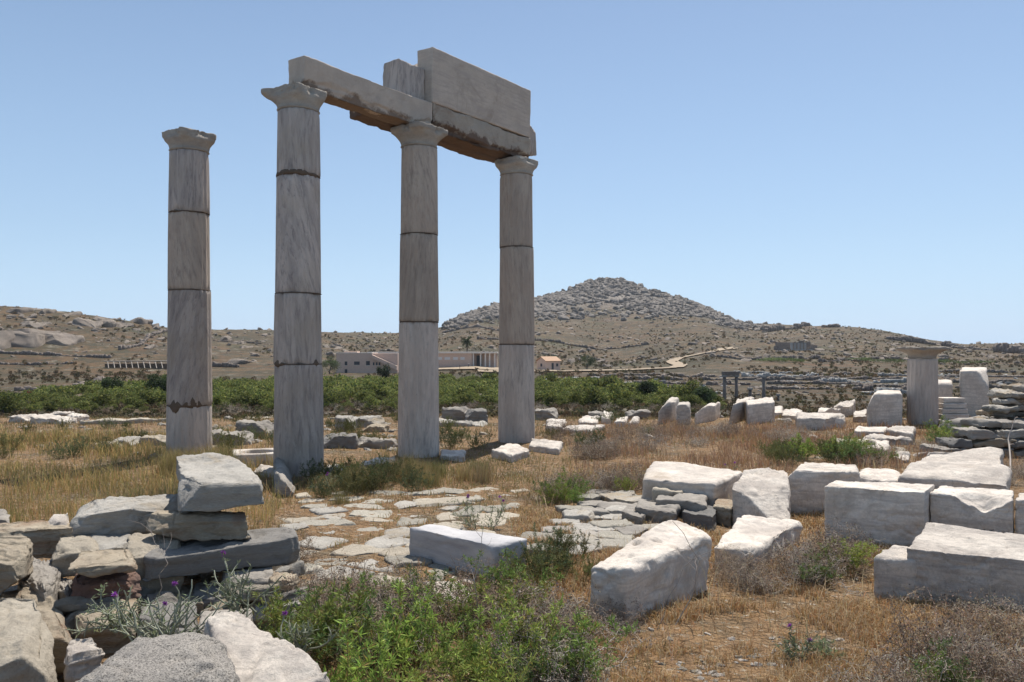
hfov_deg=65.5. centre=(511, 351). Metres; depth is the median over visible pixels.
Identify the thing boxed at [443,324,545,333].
field wall
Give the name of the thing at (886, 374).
ruined wall
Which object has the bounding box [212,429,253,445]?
rock
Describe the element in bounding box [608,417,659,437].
dry shrub
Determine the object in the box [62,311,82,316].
rock outcrop
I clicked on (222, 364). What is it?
field wall
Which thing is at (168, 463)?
grass tuft
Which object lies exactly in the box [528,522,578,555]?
olive green shrub
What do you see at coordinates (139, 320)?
rock outcrop
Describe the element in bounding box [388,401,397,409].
grove bush
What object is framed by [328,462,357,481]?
olive green shrub
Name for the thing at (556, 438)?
dry shrub
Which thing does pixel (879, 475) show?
marble block
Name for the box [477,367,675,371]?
dirt road
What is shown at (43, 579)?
wall stone
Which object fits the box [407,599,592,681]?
dry shrub
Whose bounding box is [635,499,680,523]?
step stone
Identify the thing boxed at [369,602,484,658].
leafy shrub
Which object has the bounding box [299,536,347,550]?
paving stone
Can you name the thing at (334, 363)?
tree
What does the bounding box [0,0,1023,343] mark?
sky
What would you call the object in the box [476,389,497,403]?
grove bush
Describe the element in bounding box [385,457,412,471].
olive green shrub
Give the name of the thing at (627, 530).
paving stone
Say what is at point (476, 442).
olive green shrub
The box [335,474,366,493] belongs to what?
grass tuft
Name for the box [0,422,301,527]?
golden meadow grass
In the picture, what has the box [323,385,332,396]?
grove bush
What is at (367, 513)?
paving stone
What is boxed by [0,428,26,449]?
olive green shrub
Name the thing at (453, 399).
grove bush
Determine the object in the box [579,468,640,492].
dry shrub
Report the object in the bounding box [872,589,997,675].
dry shrub
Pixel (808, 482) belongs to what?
marble block
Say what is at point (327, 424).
olive green shrub
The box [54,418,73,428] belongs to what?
olive green shrub
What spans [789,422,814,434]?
dry shrub
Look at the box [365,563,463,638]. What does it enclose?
dry shrub
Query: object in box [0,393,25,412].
grove bush
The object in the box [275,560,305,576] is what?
packing stone
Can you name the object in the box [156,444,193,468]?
grass tuft
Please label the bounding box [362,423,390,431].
rock
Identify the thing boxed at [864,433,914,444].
rock
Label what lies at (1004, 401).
wall stone
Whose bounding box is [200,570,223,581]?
packing stone
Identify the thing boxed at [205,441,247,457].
grass tuft
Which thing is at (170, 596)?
packing stone
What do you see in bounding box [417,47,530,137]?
frieze block
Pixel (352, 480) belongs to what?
grass tuft
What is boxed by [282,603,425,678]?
leafy shrub
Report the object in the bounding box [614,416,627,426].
marble fragment
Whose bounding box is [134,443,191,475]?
grass tuft
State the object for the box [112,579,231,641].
thorny plant
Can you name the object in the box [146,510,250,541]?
wall stone
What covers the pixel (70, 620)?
packing stone
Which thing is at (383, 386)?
grove thicket
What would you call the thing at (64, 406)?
grove bush
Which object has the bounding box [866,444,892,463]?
dry shrub
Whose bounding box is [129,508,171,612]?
bare twig
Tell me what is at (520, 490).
paving stone
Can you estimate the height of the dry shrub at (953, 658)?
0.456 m
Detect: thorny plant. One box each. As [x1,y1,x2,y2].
[65,583,155,638]
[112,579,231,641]
[200,550,285,616]
[275,610,339,651]
[310,472,343,493]
[446,494,482,528]
[473,495,512,530]
[774,623,818,661]
[807,635,846,660]
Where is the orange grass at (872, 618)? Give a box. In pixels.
[506,502,1023,681]
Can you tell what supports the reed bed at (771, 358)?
on the ground at (262, 367)
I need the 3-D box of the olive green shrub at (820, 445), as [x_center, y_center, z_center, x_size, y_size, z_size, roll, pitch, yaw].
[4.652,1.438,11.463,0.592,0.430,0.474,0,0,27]
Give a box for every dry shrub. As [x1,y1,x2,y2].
[217,402,241,412]
[256,528,318,566]
[276,558,331,595]
[277,561,391,609]
[285,561,385,618]
[289,545,413,621]
[292,575,375,626]
[295,527,327,565]
[299,566,343,596]
[306,592,420,661]
[308,608,439,679]
[320,589,411,652]
[330,554,428,630]
[337,569,430,624]
[352,587,437,654]
[356,557,439,609]
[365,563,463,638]
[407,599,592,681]
[416,576,503,640]
[428,555,506,603]
[439,556,537,627]
[458,577,628,646]
[465,402,480,408]
[467,619,655,681]
[469,586,542,627]
[471,596,573,653]
[480,618,581,678]
[485,585,633,662]
[487,607,582,681]
[489,578,585,642]
[491,596,592,678]
[495,585,610,669]
[498,612,608,681]
[507,586,594,617]
[508,581,636,652]
[527,469,581,502]
[532,470,565,491]
[534,636,631,681]
[542,414,579,435]
[544,427,575,444]
[551,460,600,492]
[568,437,613,458]
[568,440,607,459]
[573,435,630,460]
[578,432,619,453]
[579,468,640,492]
[584,598,647,636]
[587,463,639,488]
[592,470,629,487]
[593,437,640,453]
[594,434,625,457]
[594,464,633,492]
[594,464,641,483]
[597,422,630,434]
[598,441,639,455]
[600,456,644,491]
[601,594,650,631]
[604,429,640,444]
[607,461,643,488]
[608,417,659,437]
[624,434,650,449]
[629,426,674,451]
[631,417,661,436]
[641,418,665,429]
[650,425,675,441]
[667,417,712,429]
[676,429,712,447]
[695,421,733,435]
[707,552,765,587]
[707,552,776,594]
[710,542,787,584]
[713,419,739,430]
[714,422,737,436]
[716,560,792,593]
[718,420,740,433]
[726,547,765,577]
[730,561,786,594]
[753,429,780,439]
[762,420,812,440]
[762,526,856,583]
[764,537,855,584]
[766,545,845,587]
[767,541,863,597]
[768,422,796,437]
[771,413,799,427]
[774,523,873,574]
[779,526,867,579]
[781,428,821,443]
[781,518,889,562]
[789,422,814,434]
[801,516,873,562]
[805,649,934,681]
[811,544,869,569]
[835,448,884,465]
[841,441,885,464]
[844,631,957,681]
[856,649,995,681]
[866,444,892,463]
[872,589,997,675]
[882,442,918,455]
[883,618,996,681]
[891,584,1023,659]
[901,616,999,675]
[923,618,1023,681]
[929,591,1023,653]
[936,591,1023,643]
[938,630,1023,681]
[943,593,1023,643]
[954,633,1023,681]
[1003,452,1023,473]
[1009,465,1023,486]
[1012,461,1023,477]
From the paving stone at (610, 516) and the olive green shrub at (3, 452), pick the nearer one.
the paving stone at (610, 516)
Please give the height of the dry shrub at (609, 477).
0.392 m
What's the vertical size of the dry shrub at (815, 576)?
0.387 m
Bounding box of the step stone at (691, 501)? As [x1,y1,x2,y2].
[656,492,707,518]
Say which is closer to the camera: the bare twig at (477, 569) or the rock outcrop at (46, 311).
the bare twig at (477, 569)
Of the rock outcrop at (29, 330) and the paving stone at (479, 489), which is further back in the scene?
the rock outcrop at (29, 330)
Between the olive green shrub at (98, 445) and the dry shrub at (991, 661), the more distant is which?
the olive green shrub at (98, 445)
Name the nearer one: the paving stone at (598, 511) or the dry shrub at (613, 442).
the paving stone at (598, 511)
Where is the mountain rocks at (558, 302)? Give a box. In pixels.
[441,277,767,332]
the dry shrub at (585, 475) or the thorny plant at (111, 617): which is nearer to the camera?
the thorny plant at (111, 617)
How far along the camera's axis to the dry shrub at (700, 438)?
13.26 m
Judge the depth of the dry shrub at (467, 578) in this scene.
5.08 m
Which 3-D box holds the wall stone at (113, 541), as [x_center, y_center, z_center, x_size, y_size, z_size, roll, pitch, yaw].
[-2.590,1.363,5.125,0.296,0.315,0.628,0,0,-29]
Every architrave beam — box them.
[288,55,431,125]
[431,103,529,158]
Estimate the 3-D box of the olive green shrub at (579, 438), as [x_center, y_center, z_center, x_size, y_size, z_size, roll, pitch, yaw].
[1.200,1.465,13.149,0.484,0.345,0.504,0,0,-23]
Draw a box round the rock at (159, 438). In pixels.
[140,434,165,445]
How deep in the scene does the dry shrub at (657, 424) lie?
15.43 m
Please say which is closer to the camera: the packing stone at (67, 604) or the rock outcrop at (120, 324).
the packing stone at (67, 604)
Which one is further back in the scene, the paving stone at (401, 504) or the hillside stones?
the hillside stones
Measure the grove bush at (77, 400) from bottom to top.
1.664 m
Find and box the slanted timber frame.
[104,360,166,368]
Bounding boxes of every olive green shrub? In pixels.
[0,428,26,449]
[0,443,15,458]
[20,421,42,432]
[42,441,76,458]
[52,433,91,457]
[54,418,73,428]
[87,434,120,445]
[93,439,124,451]
[95,440,120,454]
[98,416,120,428]
[121,420,131,429]
[122,427,150,436]
[211,428,251,451]
[230,414,244,422]
[241,411,262,420]
[247,425,266,439]
[255,405,268,412]
[262,430,273,443]
[299,458,333,482]
[308,472,342,498]
[314,458,345,481]
[318,455,364,477]
[324,418,335,428]
[328,419,356,433]
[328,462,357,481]
[328,465,365,496]
[334,460,359,475]
[336,460,382,492]
[344,418,364,431]
[351,425,378,438]
[355,453,391,471]
[358,457,392,490]
[369,431,394,439]
[374,454,401,475]
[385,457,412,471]
[385,460,427,484]
[390,411,397,421]
[394,467,434,491]
[439,415,458,434]
[439,425,467,447]
[447,425,471,441]
[465,429,495,448]
[498,540,566,585]
[519,540,573,583]
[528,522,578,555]
[528,546,578,570]
[534,544,576,574]
[541,427,560,437]
[544,525,601,560]
[556,553,600,583]
[573,425,606,445]
[573,430,602,444]
[598,410,627,422]
[638,423,654,433]
[753,438,787,455]
[756,450,782,462]
[762,440,798,464]
[777,444,806,464]
[781,439,810,456]
[812,438,855,462]
[814,434,840,456]
[821,448,849,463]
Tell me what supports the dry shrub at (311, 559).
on the ground at (262, 367)
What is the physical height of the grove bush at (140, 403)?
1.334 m
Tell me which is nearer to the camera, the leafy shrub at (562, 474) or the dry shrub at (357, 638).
the dry shrub at (357, 638)
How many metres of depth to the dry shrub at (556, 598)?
4.74 m
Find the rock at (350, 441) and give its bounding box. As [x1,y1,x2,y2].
[324,432,358,448]
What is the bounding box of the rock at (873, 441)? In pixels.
[830,438,876,444]
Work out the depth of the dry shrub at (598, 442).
12.48 m
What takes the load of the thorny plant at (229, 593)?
on the ground at (262, 367)
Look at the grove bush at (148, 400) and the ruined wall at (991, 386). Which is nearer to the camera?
the grove bush at (148, 400)
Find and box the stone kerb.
[79,418,165,423]
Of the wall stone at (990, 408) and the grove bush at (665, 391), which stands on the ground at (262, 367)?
the grove bush at (665, 391)
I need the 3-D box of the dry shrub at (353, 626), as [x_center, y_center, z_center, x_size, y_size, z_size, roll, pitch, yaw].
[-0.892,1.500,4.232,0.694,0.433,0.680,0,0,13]
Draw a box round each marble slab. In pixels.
[426,576,473,601]
[714,515,802,572]
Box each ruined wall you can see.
[587,372,673,375]
[620,374,683,379]
[633,380,705,384]
[674,372,733,376]
[699,376,760,379]
[706,380,750,385]
[734,370,792,373]
[741,372,818,376]
[750,375,829,380]
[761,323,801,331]
[766,380,861,383]
[766,385,836,389]
[801,322,810,325]
[801,375,902,378]
[804,371,898,374]
[818,377,906,382]
[821,323,840,326]
[835,383,906,387]
[852,385,906,390]
[861,387,906,394]
[878,372,955,375]
[886,335,992,349]
[903,369,1015,372]
[938,374,1023,377]
[945,378,1023,383]
[955,383,1022,387]
[993,342,1023,353]
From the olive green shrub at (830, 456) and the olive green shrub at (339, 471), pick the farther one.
the olive green shrub at (830, 456)
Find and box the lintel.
[722,371,738,374]
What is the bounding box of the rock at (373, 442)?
[358,436,397,448]
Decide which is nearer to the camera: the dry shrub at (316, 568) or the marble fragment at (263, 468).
the dry shrub at (316, 568)
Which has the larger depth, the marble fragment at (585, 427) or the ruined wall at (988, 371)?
the ruined wall at (988, 371)
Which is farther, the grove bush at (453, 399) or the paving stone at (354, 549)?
the grove bush at (453, 399)
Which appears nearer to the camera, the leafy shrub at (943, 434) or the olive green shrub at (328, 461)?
the olive green shrub at (328, 461)
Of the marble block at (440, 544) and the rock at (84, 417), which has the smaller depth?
the marble block at (440, 544)
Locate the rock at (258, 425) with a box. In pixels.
[235,419,273,438]
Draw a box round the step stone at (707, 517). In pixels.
[682,505,716,530]
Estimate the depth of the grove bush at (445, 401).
96.71 m
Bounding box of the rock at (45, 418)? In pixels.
[30,414,77,423]
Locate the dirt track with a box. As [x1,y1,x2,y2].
[666,347,735,366]
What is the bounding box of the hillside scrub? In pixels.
[0,297,1023,418]
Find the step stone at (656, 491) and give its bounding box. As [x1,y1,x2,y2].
[652,487,682,500]
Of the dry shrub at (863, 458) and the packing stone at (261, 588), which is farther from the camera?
the dry shrub at (863, 458)
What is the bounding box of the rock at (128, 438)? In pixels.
[113,436,140,446]
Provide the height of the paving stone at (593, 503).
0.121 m
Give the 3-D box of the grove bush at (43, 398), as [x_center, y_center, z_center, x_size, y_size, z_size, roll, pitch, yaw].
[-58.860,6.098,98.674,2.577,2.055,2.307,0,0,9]
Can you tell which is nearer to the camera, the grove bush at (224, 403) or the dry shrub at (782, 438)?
the dry shrub at (782, 438)
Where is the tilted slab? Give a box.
[898,447,1011,489]
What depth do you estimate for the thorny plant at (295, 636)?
3.70 m
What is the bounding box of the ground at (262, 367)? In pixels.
[0,287,1023,681]
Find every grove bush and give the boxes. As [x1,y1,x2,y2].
[0,392,25,412]
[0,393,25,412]
[25,404,42,413]
[27,392,46,401]
[40,401,58,411]
[57,396,71,408]
[62,401,76,409]
[66,397,83,404]
[66,400,91,411]
[79,390,90,397]
[85,391,118,405]
[87,403,104,411]
[120,404,134,410]
[122,391,141,404]
[132,399,149,408]
[134,387,165,404]
[142,394,155,404]
[212,392,227,405]
[213,385,235,398]
[222,400,235,409]
[225,391,251,405]
[242,391,267,405]
[250,392,267,404]
[257,397,273,408]
[262,400,273,408]
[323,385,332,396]
[323,386,339,407]
[336,392,350,401]
[352,389,371,403]
[357,389,375,396]
[363,395,381,408]
[375,394,386,399]
[380,394,397,404]
[382,400,397,405]
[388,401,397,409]
[439,395,460,404]
[439,398,451,406]
[447,390,459,398]
[457,394,474,406]
[471,393,478,402]
[473,398,485,404]
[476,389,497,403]
[534,390,549,402]
[540,391,561,406]
[554,394,565,401]
[564,390,586,405]
[580,385,608,405]
[583,386,614,405]
[605,382,635,404]
[615,394,632,402]
[616,397,632,407]
[632,396,647,402]
[633,394,649,400]
[642,396,661,407]
[652,394,668,405]
[661,388,676,394]
[672,379,702,398]
[685,393,702,405]
[713,393,723,402]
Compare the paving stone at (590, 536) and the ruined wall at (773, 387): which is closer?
the paving stone at (590, 536)
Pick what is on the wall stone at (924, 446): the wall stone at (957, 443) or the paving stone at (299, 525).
the wall stone at (957, 443)
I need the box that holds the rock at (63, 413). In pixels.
[50,411,74,415]
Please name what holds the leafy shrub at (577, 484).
on the ground at (262, 367)
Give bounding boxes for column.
[162,127,216,454]
[261,82,326,476]
[390,121,447,457]
[495,155,537,442]
[722,375,726,398]
[734,375,738,399]
[747,388,752,396]
[761,376,766,397]
[896,347,949,424]
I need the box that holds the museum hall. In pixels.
[367,352,497,366]
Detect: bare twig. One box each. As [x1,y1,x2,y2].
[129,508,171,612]
[463,523,491,626]
[590,626,627,656]
[657,540,719,628]
[671,523,699,624]
[1007,417,1017,467]
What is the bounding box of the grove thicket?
[21,371,694,399]
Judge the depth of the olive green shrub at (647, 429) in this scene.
14.95 m
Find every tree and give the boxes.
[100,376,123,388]
[144,373,166,390]
[322,356,341,373]
[376,364,390,377]
[461,336,472,351]
[580,354,597,368]
[636,380,657,394]
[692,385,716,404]
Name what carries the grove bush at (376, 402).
on the ground at (262, 367)
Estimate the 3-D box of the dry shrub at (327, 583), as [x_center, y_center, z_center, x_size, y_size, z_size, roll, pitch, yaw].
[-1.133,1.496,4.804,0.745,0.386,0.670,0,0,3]
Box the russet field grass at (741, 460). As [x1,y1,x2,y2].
[558,418,1023,477]
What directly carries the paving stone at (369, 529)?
on the ground at (262, 367)
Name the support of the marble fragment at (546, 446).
on the ground at (262, 367)
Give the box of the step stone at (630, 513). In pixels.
[621,505,645,524]
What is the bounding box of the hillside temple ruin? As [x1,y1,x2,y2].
[774,342,816,350]
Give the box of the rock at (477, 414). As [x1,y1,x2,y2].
[464,408,487,422]
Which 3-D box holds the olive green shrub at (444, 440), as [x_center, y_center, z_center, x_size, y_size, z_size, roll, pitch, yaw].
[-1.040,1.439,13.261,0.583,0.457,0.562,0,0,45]
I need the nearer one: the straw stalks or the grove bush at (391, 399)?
the straw stalks
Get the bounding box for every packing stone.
[0,585,16,594]
[0,590,18,597]
[14,590,26,597]
[54,596,84,612]
[64,598,98,613]
[65,602,104,638]
[70,591,119,602]
[138,593,151,615]
[140,586,154,595]
[144,590,177,603]
[187,574,200,577]
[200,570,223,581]
[210,599,242,610]
[225,584,275,602]
[272,587,306,602]
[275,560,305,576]
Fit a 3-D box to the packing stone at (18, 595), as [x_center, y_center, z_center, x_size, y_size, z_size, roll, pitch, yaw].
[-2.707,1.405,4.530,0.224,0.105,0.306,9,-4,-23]
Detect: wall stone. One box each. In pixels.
[0,509,9,522]
[0,520,72,558]
[0,536,33,592]
[0,598,57,681]
[17,584,71,672]
[18,558,60,599]
[48,513,68,525]
[51,535,98,577]
[58,577,72,599]
[63,638,104,681]
[68,548,137,577]
[70,493,177,535]
[71,571,141,612]
[75,598,138,653]
[75,632,240,681]
[90,533,130,549]
[127,533,183,593]
[136,601,197,637]
[142,527,299,581]
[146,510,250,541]
[173,585,203,613]
[176,452,263,511]
[192,581,224,608]
[198,608,253,633]
[204,610,329,681]
[222,566,272,590]
[252,592,304,627]
[267,570,298,592]
[273,457,294,496]
[919,443,966,451]
[935,437,972,448]
[938,415,1022,435]
[950,426,1000,439]
[956,437,1016,447]
[960,418,1001,427]
[968,446,1013,456]
[974,416,1007,418]
[975,410,991,416]
[979,410,1012,416]
[981,404,1018,413]
[981,427,1023,439]
[987,388,1009,397]
[989,404,1023,411]
[989,418,1023,429]
[992,398,1020,404]
[995,391,1020,398]
[1001,383,1021,389]
[1005,398,1023,404]
[1007,416,1023,420]
[1010,438,1023,448]
[1011,449,1023,456]
[1012,384,1023,392]
[1013,411,1023,416]
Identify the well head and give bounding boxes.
[233,448,272,466]
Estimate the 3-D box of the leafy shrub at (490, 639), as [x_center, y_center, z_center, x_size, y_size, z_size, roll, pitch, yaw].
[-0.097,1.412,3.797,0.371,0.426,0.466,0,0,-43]
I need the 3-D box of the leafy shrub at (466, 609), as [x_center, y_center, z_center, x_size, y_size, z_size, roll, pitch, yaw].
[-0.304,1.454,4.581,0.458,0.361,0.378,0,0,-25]
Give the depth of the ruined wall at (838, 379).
191.20 m
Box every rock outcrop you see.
[0,330,15,349]
[5,308,33,313]
[11,331,45,347]
[13,328,60,333]
[20,321,51,327]
[38,308,56,313]
[44,333,84,345]
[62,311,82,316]
[73,317,103,326]
[92,317,112,320]
[102,320,116,327]
[116,322,133,327]
[130,317,152,324]
[219,335,232,340]
[227,359,254,363]
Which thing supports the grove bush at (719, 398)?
on the ground at (262, 367)
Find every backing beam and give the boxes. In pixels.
[349,111,395,131]
[437,140,498,162]
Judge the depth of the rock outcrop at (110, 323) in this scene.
388.20 m
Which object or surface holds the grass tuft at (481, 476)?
on the ground at (262, 367)
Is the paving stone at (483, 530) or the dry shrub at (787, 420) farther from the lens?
the dry shrub at (787, 420)
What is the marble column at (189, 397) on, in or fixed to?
on the ground at (262, 367)
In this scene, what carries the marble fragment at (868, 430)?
on the ground at (262, 367)
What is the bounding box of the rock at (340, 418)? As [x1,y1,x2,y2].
[335,415,355,430]
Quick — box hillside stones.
[0,293,1023,366]
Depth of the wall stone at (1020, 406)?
13.69 m
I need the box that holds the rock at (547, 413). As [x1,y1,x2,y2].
[535,407,557,419]
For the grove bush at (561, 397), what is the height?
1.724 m
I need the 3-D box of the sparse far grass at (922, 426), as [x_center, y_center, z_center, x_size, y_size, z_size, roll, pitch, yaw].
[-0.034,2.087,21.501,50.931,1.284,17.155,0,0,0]
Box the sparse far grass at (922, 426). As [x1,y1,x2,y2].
[0,413,1023,449]
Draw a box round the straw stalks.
[492,439,1023,681]
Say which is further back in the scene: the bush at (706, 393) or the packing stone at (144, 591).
the bush at (706, 393)
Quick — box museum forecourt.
[439,366,539,369]
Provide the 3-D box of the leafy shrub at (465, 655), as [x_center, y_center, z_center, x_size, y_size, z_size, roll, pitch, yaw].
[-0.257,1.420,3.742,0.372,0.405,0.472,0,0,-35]
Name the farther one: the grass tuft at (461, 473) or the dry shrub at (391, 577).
the grass tuft at (461, 473)
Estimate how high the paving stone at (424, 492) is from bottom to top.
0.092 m
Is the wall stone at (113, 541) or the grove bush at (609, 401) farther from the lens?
the grove bush at (609, 401)
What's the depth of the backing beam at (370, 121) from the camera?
11.84 m
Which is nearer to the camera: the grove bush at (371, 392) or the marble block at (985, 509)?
the marble block at (985, 509)
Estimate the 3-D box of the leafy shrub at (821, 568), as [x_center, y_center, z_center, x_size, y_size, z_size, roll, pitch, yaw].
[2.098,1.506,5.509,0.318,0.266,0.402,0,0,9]
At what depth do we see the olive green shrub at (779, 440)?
12.05 m
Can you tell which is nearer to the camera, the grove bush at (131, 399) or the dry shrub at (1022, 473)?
the dry shrub at (1022, 473)
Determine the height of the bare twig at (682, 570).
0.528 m
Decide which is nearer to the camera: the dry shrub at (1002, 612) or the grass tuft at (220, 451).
the dry shrub at (1002, 612)
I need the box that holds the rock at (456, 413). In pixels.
[441,406,468,420]
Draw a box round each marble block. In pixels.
[383,58,424,99]
[409,524,526,579]
[589,520,711,623]
[642,461,741,505]
[658,397,678,423]
[676,402,690,423]
[695,402,719,424]
[729,397,753,423]
[732,467,790,524]
[746,397,774,423]
[775,406,782,417]
[788,462,860,515]
[824,480,934,546]
[859,468,900,482]
[866,390,902,426]
[907,523,1023,612]
[930,486,1014,532]
[938,379,952,396]
[959,367,988,416]
[1015,493,1023,534]
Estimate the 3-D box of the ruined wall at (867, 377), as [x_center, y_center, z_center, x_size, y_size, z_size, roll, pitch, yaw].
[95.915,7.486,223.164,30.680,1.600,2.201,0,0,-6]
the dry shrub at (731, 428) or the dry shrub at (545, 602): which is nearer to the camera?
the dry shrub at (545, 602)
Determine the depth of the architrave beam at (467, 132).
13.20 m
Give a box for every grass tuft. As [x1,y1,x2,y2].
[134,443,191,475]
[141,441,194,478]
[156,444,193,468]
[160,460,174,476]
[171,446,213,472]
[196,440,241,455]
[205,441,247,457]
[307,470,346,487]
[308,473,339,495]
[322,488,355,504]
[331,471,367,492]
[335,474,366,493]
[347,462,375,477]
[376,471,397,488]
[379,451,410,474]
[387,466,408,482]
[391,448,423,467]
[393,454,438,480]
[418,467,449,486]
[419,464,441,477]
[427,457,453,478]
[431,462,444,478]
[447,463,476,481]
[461,458,488,472]
[467,456,504,483]
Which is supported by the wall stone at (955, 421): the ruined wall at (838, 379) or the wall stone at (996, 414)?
the wall stone at (996, 414)
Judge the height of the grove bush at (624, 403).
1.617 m
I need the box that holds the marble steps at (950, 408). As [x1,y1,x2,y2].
[939,397,968,421]
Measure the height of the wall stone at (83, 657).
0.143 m
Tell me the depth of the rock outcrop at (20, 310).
386.83 m
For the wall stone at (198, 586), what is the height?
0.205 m
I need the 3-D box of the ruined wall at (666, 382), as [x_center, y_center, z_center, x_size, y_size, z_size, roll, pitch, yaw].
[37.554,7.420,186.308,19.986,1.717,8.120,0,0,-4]
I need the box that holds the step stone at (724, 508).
[713,499,732,525]
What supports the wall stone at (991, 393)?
on the wall stone
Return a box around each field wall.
[0,349,111,357]
[0,361,72,364]
[14,376,105,390]
[118,327,166,349]
[212,361,238,367]
[213,340,268,343]
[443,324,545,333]
[477,336,648,349]
[710,354,820,359]
[818,355,947,361]
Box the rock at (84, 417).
[67,413,89,421]
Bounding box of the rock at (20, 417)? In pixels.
[8,414,36,421]
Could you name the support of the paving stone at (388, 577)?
on the ground at (262, 367)
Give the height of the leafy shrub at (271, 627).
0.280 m
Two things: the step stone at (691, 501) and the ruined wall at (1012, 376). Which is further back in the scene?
the ruined wall at (1012, 376)
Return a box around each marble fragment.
[254,464,273,477]
[361,456,394,464]
[440,449,465,461]
[491,443,529,461]
[529,126,536,155]
[529,438,562,454]
[545,418,565,431]
[563,424,604,434]
[578,415,599,424]
[601,411,612,423]
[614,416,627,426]
[630,416,639,425]
[781,408,801,419]
[795,412,843,429]
[818,407,840,412]
[834,399,855,416]
[835,415,845,427]
[853,409,866,421]
[854,426,886,437]
[859,439,890,451]
[874,545,916,601]
[885,426,915,442]
[894,450,910,462]
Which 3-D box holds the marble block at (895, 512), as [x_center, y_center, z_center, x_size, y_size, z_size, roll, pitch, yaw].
[3.098,1.394,6.710,0.864,0.550,0.460,0,0,23]
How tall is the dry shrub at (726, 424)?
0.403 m
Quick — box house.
[536,356,560,369]
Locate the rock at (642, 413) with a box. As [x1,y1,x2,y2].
[625,409,651,419]
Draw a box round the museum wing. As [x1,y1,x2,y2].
[336,351,398,372]
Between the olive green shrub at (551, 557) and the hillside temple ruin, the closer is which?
the olive green shrub at (551, 557)
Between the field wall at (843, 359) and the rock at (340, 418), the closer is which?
the rock at (340, 418)
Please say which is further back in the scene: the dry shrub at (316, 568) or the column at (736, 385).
the column at (736, 385)
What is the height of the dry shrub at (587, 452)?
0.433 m
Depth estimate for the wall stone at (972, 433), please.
12.13 m
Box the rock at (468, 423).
[439,418,487,426]
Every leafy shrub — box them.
[248,585,335,647]
[257,606,321,648]
[263,580,380,665]
[274,578,374,644]
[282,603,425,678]
[300,570,388,657]
[322,611,426,681]
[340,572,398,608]
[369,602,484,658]
[372,578,462,674]
[381,570,436,604]
[393,562,449,618]
[401,631,537,681]
[415,613,492,681]
[418,576,501,630]
[455,603,532,681]
[462,547,564,599]
[469,626,579,681]
[471,569,554,618]
[481,586,599,674]
[509,606,638,681]
[532,476,579,500]
[535,483,571,504]
[539,465,582,488]
[551,479,573,503]
[554,482,591,505]
[561,476,594,491]
[561,477,588,493]
[612,475,638,490]
[778,431,814,457]
[790,433,821,460]
[793,551,842,584]
[801,546,867,574]
[806,435,847,459]
[816,536,883,572]
[830,434,871,461]
[831,430,872,463]
[856,442,898,463]
[905,635,983,681]
[913,649,966,681]
[923,415,954,435]
[923,420,963,442]
[937,425,968,437]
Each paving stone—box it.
[279,523,308,530]
[281,515,332,522]
[294,492,310,498]
[298,498,324,502]
[299,518,355,525]
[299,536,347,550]
[300,504,326,508]
[301,562,324,575]
[309,506,348,514]
[314,558,347,564]
[315,565,374,580]
[323,513,345,518]
[330,544,387,555]
[331,496,363,500]
[344,503,383,508]
[347,559,395,571]
[349,510,391,517]
[357,527,382,530]
[361,517,392,521]
[362,498,393,503]
[364,534,409,547]
[366,573,408,586]
[369,490,410,495]
[378,546,409,556]
[384,527,409,538]
[384,554,431,567]
[394,500,417,508]
[396,517,427,525]
[411,489,443,495]
[412,496,474,506]
[428,563,460,580]
[433,522,466,530]
[435,512,455,519]
[436,487,468,493]
[438,505,463,510]
[450,505,486,516]
[466,496,484,501]
[467,529,496,533]
[469,487,497,491]
[471,512,519,519]
[474,517,506,526]
[483,505,511,512]
[505,503,519,507]
[510,488,527,492]
[520,531,554,541]
[526,543,551,555]
[541,525,570,532]
[549,519,579,525]
[554,534,598,544]
[555,505,593,512]
[558,544,601,555]
[562,509,595,521]
[569,529,602,534]
[571,523,616,531]
[574,493,600,502]
[577,500,606,507]
[580,507,609,514]
[583,537,631,549]
[585,489,609,493]
[588,519,634,527]
[594,514,621,520]
[594,531,633,539]
[597,502,637,508]
[598,492,632,501]
[605,505,626,513]
[610,490,635,494]
[612,524,647,537]
[615,496,646,503]
[639,523,658,528]
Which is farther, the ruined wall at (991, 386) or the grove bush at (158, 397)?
the ruined wall at (991, 386)
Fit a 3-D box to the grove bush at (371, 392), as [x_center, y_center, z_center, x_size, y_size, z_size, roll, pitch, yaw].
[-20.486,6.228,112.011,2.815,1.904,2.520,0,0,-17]
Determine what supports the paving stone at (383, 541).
on the ground at (262, 367)
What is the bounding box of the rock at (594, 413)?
[588,410,603,416]
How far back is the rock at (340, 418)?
15.72 m
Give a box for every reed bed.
[756,357,783,360]
[777,358,805,361]
[845,357,881,360]
[869,358,905,363]
[938,359,955,362]
[950,360,994,363]
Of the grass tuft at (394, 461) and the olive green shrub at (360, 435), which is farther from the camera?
the olive green shrub at (360, 435)
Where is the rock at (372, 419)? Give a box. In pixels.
[353,415,384,427]
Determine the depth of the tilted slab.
8.07 m
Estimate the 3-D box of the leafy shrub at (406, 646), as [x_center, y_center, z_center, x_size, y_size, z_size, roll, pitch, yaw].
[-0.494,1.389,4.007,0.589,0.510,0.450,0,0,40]
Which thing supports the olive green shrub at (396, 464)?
on the ground at (262, 367)
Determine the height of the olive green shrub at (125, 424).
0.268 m
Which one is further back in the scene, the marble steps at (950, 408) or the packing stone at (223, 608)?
the marble steps at (950, 408)
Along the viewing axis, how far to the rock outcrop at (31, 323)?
362.40 m
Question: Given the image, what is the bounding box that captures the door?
[477,355,481,365]
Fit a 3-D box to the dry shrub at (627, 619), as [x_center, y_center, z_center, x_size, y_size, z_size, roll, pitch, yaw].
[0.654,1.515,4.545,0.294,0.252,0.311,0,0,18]

